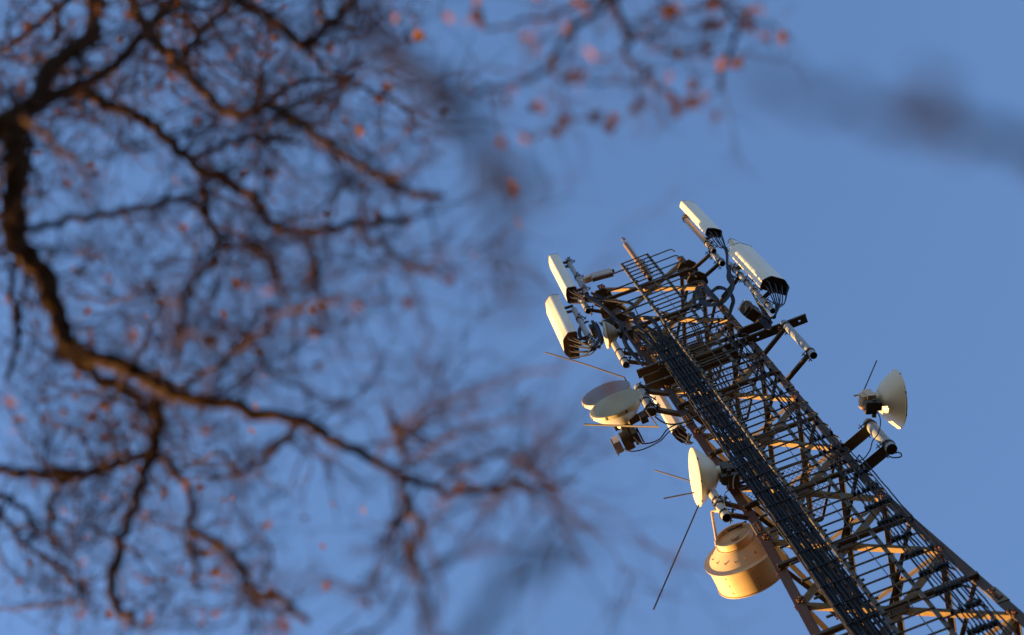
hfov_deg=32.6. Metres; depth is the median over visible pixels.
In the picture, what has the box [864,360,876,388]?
metal rod
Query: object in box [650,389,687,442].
panel antenna
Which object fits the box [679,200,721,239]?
panel antenna
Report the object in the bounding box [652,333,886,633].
feeder cable
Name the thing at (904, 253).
sky
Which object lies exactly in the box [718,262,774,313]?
mounting pipe
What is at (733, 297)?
loose cable
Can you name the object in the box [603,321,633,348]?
microwave dish
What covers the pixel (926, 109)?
overhanging tree
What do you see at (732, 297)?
loose cable
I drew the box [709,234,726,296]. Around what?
jumper cable
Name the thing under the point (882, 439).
mounting pipe
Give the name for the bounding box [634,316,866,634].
feeder cable
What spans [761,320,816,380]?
mounting pipe
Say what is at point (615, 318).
loose cable
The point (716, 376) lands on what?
loose cable
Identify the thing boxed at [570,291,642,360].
jumper cable
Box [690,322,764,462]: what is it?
loose cable
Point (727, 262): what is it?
jumper cable
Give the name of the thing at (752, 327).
steel beam
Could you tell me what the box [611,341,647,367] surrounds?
mounting pipe
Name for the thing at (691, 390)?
feeder cable
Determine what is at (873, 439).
loose cable
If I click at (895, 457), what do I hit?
loose cable
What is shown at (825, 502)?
platform
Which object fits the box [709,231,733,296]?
jumper cable
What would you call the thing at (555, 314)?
panel antenna
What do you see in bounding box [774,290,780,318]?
jumper cable
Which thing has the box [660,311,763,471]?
loose cable
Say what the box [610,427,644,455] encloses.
radio box
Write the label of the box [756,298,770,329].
loose cable
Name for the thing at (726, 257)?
jumper cable
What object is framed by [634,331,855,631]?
feeder cable
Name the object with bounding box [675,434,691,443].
jumper cable
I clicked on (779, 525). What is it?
feeder cable
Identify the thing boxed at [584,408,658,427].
metal rod
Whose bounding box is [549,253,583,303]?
panel antenna
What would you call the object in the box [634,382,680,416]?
mounting pipe
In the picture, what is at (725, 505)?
loose cable
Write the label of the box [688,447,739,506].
microwave dish
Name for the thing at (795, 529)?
feeder cable
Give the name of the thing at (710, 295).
loose cable
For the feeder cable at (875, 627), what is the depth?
22.65 m
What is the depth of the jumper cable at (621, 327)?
30.97 m
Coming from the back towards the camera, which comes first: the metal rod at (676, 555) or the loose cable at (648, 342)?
the loose cable at (648, 342)
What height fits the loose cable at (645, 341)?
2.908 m
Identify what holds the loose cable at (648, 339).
attached to the access ladder
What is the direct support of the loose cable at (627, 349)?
hanging from the microwave dish at (611, 332)
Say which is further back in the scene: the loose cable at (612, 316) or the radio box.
the loose cable at (612, 316)
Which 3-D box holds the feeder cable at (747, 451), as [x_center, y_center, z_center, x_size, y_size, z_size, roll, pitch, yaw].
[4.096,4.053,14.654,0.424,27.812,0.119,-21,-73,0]
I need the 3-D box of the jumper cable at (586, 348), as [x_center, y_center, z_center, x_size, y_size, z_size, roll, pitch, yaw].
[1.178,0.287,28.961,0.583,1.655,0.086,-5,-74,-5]
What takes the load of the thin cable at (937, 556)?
attached to the access ladder
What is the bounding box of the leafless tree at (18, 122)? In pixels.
[0,0,766,634]
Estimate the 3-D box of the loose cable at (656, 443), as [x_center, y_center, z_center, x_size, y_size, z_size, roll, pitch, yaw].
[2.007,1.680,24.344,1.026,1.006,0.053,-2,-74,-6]
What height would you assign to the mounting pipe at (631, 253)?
2.664 m
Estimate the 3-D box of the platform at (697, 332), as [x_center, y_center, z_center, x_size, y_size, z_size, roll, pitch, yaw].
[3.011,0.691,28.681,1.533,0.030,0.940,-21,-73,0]
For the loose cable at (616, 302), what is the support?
attached to the access ladder
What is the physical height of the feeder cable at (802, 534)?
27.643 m
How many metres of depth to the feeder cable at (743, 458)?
22.60 m
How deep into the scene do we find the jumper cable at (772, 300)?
27.21 m
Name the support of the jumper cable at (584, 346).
hanging from the panel antenna at (555, 314)
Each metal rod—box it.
[545,352,631,388]
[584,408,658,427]
[653,504,698,609]
[654,470,689,481]
[664,492,693,498]
[725,521,746,531]
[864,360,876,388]
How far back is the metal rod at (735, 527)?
21.82 m
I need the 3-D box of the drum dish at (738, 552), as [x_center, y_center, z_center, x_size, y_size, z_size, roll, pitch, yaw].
[2.846,2.841,21.762,1.034,1.010,0.976,-21,-73,0]
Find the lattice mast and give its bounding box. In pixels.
[592,256,1023,634]
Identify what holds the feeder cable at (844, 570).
attached to the access ladder
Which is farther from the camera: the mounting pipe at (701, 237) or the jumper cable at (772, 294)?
the mounting pipe at (701, 237)
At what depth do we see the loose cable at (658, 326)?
28.59 m
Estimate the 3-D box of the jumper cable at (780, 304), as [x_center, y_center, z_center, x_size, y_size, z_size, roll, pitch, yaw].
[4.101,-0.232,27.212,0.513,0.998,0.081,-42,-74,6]
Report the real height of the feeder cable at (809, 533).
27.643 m
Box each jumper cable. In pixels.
[569,321,600,348]
[569,328,599,346]
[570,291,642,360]
[570,296,642,358]
[570,320,600,357]
[574,322,598,348]
[575,297,641,359]
[575,320,598,351]
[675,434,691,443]
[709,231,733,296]
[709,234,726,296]
[714,235,732,297]
[720,236,733,295]
[766,286,776,316]
[767,285,782,318]
[768,281,776,318]
[771,283,779,318]
[771,286,788,317]
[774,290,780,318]
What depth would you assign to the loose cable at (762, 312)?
27.30 m
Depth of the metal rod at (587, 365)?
26.97 m
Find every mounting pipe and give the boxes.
[565,256,590,295]
[571,307,599,350]
[578,291,613,315]
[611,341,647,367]
[623,242,652,280]
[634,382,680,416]
[682,214,717,253]
[692,251,725,279]
[708,489,749,523]
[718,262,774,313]
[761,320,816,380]
[839,418,896,472]
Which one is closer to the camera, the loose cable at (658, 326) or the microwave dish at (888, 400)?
the microwave dish at (888, 400)
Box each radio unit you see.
[582,268,614,283]
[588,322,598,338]
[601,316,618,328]
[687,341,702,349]
[737,300,772,328]
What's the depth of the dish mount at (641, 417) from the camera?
24.78 m
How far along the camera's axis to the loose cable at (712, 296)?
29.02 m
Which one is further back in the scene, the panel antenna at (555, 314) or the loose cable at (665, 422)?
the panel antenna at (555, 314)
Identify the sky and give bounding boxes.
[0,0,1023,634]
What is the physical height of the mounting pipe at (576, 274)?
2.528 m
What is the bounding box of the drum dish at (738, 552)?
[704,509,788,598]
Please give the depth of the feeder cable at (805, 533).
21.13 m
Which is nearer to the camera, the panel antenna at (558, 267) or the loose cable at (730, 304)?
the loose cable at (730, 304)
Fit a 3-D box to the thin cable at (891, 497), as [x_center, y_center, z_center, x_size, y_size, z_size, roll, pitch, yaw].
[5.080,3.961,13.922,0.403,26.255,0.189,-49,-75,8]
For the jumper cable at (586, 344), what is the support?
hanging from the panel antenna at (555, 314)
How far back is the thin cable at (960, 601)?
20.07 m
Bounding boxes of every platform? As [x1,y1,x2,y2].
[646,321,728,387]
[675,356,758,426]
[740,450,835,531]
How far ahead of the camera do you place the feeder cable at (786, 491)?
21.06 m
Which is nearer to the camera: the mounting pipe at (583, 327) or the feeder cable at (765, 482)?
the feeder cable at (765, 482)
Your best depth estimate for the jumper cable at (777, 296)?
27.25 m
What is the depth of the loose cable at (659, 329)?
28.31 m
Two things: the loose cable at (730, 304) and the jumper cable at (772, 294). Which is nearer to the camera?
the jumper cable at (772, 294)
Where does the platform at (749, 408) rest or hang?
attached to the lattice mast
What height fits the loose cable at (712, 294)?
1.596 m
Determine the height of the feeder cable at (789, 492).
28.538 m
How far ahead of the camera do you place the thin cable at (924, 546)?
18.94 m
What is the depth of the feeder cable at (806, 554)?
20.34 m
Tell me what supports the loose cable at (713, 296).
hanging from the access ladder
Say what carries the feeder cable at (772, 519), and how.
attached to the access ladder
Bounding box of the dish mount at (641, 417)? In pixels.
[628,407,652,424]
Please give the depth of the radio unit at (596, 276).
31.98 m
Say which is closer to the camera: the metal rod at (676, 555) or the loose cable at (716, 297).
the metal rod at (676, 555)
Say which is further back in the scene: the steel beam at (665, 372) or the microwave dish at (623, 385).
the steel beam at (665, 372)
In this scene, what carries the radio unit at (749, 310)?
attached to the lattice mast
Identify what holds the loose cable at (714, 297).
hanging from the access ladder
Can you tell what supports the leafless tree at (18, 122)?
on the ground
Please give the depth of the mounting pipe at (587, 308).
30.88 m
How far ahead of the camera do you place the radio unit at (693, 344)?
29.55 m
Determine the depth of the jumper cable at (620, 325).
28.60 m
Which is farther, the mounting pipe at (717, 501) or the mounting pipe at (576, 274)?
the mounting pipe at (576, 274)
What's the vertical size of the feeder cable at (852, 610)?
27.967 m
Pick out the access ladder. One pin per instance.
(872, 599)
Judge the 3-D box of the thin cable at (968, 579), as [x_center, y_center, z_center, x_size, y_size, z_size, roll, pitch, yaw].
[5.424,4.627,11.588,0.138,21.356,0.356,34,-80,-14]
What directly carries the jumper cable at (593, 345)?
hanging from the panel antenna at (555, 314)
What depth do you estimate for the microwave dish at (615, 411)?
24.74 m
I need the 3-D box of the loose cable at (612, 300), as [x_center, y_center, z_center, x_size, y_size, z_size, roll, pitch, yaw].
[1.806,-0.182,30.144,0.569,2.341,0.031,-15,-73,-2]
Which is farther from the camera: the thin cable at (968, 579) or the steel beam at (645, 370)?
the steel beam at (645, 370)
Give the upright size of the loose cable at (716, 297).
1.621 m
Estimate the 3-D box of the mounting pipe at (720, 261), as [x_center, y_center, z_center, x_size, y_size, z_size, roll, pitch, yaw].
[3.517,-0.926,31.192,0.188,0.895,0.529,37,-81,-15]
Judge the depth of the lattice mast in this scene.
21.86 m
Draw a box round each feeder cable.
[633,327,857,634]
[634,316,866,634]
[634,330,851,634]
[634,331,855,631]
[637,321,861,630]
[637,328,863,633]
[645,338,855,634]
[646,341,860,634]
[649,332,863,634]
[649,334,874,634]
[651,322,881,634]
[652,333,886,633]
[652,338,875,634]
[653,334,874,633]
[655,333,829,557]
[658,333,869,634]
[658,336,885,634]
[659,317,893,634]
[659,327,878,634]
[664,321,892,634]
[664,325,888,632]
[665,333,879,634]
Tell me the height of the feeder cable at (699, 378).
28.042 m
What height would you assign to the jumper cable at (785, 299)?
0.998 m
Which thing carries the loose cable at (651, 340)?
attached to the access ladder
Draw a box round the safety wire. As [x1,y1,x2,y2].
[626,239,934,634]
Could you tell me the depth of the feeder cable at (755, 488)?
21.69 m
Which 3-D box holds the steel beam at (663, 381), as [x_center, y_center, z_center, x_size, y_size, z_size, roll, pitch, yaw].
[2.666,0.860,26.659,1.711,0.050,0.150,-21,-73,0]
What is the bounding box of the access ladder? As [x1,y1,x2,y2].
[607,249,1005,634]
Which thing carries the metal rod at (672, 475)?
attached to the microwave dish at (706, 474)
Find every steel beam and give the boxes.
[636,360,664,378]
[643,314,807,383]
[644,349,738,388]
[736,321,762,337]
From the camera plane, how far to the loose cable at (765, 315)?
27.19 m
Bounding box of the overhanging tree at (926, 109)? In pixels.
[422,0,1023,199]
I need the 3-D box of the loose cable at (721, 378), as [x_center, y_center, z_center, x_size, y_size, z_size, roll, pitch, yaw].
[3.301,0.985,27.628,0.440,7.248,0.322,-21,-73,0]
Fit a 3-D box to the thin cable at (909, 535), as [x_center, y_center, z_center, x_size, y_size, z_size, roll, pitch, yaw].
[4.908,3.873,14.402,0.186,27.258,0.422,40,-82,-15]
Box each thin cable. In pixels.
[695,304,974,634]
[715,322,985,634]
[726,337,979,634]
[728,330,995,634]
[751,346,1011,634]
[751,361,990,634]
[831,444,1007,634]
[838,453,1000,634]
[852,454,1017,634]
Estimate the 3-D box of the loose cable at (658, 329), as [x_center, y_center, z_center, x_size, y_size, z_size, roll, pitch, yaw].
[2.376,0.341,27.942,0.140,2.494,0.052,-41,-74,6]
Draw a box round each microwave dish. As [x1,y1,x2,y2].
[582,380,630,430]
[590,389,642,441]
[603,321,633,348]
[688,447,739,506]
[858,369,907,428]
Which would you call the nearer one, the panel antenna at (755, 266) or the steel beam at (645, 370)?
the steel beam at (645, 370)
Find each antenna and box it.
[545,294,587,358]
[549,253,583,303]
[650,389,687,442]
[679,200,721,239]
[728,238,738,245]
[728,242,788,297]
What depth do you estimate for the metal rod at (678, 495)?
22.72 m
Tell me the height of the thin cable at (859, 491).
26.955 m
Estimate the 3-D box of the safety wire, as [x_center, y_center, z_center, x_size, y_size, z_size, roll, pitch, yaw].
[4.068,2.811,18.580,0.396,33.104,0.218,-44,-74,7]
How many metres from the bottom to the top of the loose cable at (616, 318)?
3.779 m
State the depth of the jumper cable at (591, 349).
28.48 m
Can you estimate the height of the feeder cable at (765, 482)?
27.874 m
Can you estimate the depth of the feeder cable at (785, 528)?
21.21 m
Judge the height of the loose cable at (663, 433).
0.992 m
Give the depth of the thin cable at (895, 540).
20.89 m
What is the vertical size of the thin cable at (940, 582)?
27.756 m
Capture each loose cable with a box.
[586,294,639,358]
[586,295,631,350]
[586,296,639,359]
[591,292,642,322]
[591,293,633,304]
[591,294,642,321]
[619,326,639,363]
[624,426,684,451]
[630,312,660,365]
[631,312,663,365]
[632,312,666,365]
[633,312,667,362]
[633,420,692,443]
[643,316,679,361]
[643,317,678,361]
[643,319,676,362]
[655,416,682,424]
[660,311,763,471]
[662,313,755,448]
[664,313,767,475]
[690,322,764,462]
[695,264,730,303]
[696,266,731,303]
[697,264,732,304]
[697,269,731,303]
[698,270,733,304]
[699,264,734,306]
[710,286,733,316]
[711,286,734,315]
[712,288,731,325]
[724,490,735,513]
[750,290,771,328]
[753,294,770,329]
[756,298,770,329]
[850,412,880,462]
[886,452,901,457]
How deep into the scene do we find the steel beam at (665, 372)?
26.98 m
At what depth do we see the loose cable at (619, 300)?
30.42 m

